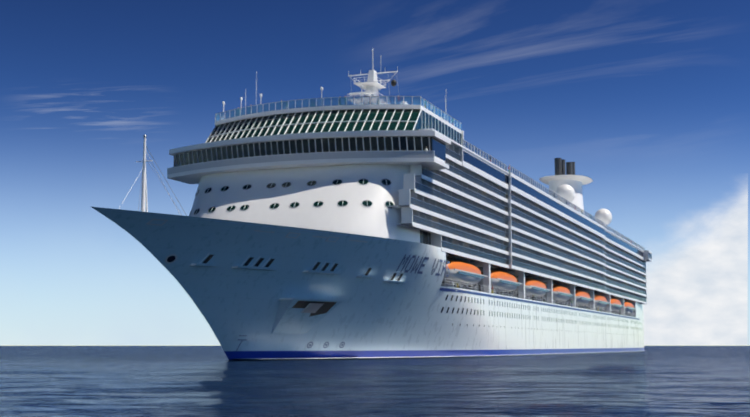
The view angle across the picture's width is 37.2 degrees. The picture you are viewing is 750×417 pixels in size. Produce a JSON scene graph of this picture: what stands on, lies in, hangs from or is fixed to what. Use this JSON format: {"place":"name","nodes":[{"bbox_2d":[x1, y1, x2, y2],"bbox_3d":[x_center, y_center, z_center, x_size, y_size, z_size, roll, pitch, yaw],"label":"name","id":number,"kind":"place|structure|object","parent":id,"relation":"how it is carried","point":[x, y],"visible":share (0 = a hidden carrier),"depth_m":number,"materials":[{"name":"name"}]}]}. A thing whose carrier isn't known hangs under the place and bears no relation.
{"place":"outdoors","nodes":[
{"label":"outdoors","id":0,"kind":"place"},
{"bbox_2d":[167,71,463,183],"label":"bridge deck","id":1,"kind":"structure","parent":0,"point":[330,131],"depth_m":162.98,"materials":[{"name":"white metal"}]},
{"bbox_2d":[347,49,398,96],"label":"radar mast","id":2,"kind":"object","parent":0,"point":[371,86],"visible":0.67,"depth_m":193.27,"materials":[{"name":"white metal"}]},
{"bbox_2d":[0,346,749,416],"bbox_3d":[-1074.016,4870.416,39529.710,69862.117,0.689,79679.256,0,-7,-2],"label":"sea","id":3,"kind":"structure","parent":0,"point":[214,381],"depth_m":57.98,"materials":[{"name":"liquid"}]},
{"bbox_2d":[92,207,643,360],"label":"ship hull","id":4,"kind":"object","parent":3,"relation":"in","point":[377,316],"visible":0.81,"depth_m":150.85,"materials":[{"name":"white metal"}]},
{"bbox_2d":[121,135,186,215],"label":"bow mast","id":5,"kind":"object","parent":4,"relation":"on","point":[144,189],"visible":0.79,"depth_m":125.59,"materials":[{"name":"white metal"}]},
{"bbox_2d":[147,219,641,350],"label":"hull openings","id":6,"kind":"object","parent":4,"relation":"attached to","point":[299,315],"visible":0.98,"depth_m":145.60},
{"bbox_2d":[246,350,644,358],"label":"waterline stripe","id":7,"kind":"object","parent":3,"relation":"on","point":[384,357],"visible":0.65,"depth_m":157.53,"materials":[{"name":"paint"}]},
{"bbox_2d":[0,236,749,344],"bbox_3d":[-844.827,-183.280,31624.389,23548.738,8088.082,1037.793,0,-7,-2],"label":"cloud","id":8,"kind":"structure","parent":0,"point":[81,290],"depth_m":31447.77,"materials":[{"name":"white"}]},
{"bbox_2d":[0,0,749,345],"label":"sky","id":9,"kind":"structure","parent":0,"point":[649,100],"materials":[{"name":"blue"}]},
{"bbox_2d":[190,128,646,300],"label":"ship superstructure","id":10,"kind":"object","parent":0,"point":[378,218],"visible":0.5,"depth_m":156.15,"materials":[{"name":"white metal"}]},
{"bbox_2d":[189,178,393,215],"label":"portholes","id":11,"kind":"object","parent":10,"relation":"in","point":[365,203],"visible":1,"depth_m":155.77,"materials":[{"name":"black glass"}]},
{"bbox_2d":[388,138,651,303],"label":"ship balconies","id":12,"kind":"structure","parent":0,"point":[470,207],"depth_m":205.58,"materials":[{"name":"white metal"}]},
{"bbox_2d":[441,254,635,316],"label":"ship lifeboats","id":13,"kind":"object","parent":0,"point":[470,274],"visible":0.83,"depth_m":217.17,"materials":[{"name":"orange plastic"}]},
{"bbox_2d":[539,158,611,228],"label":"ship funnel","id":14,"kind":"object","parent":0,"point":[566,183],"visible":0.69,"depth_m":345.57,"materials":[{"name":"white metal"}]},
{"bbox_2d":[520,173,747,344],"bbox_3d":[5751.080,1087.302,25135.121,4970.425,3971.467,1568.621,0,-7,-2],"label":"cloud","id":15,"kind":"structure","parent":0,"point":[697,290],"depth_m":24745.43,"materials":[{"name":"white"}]}
]}

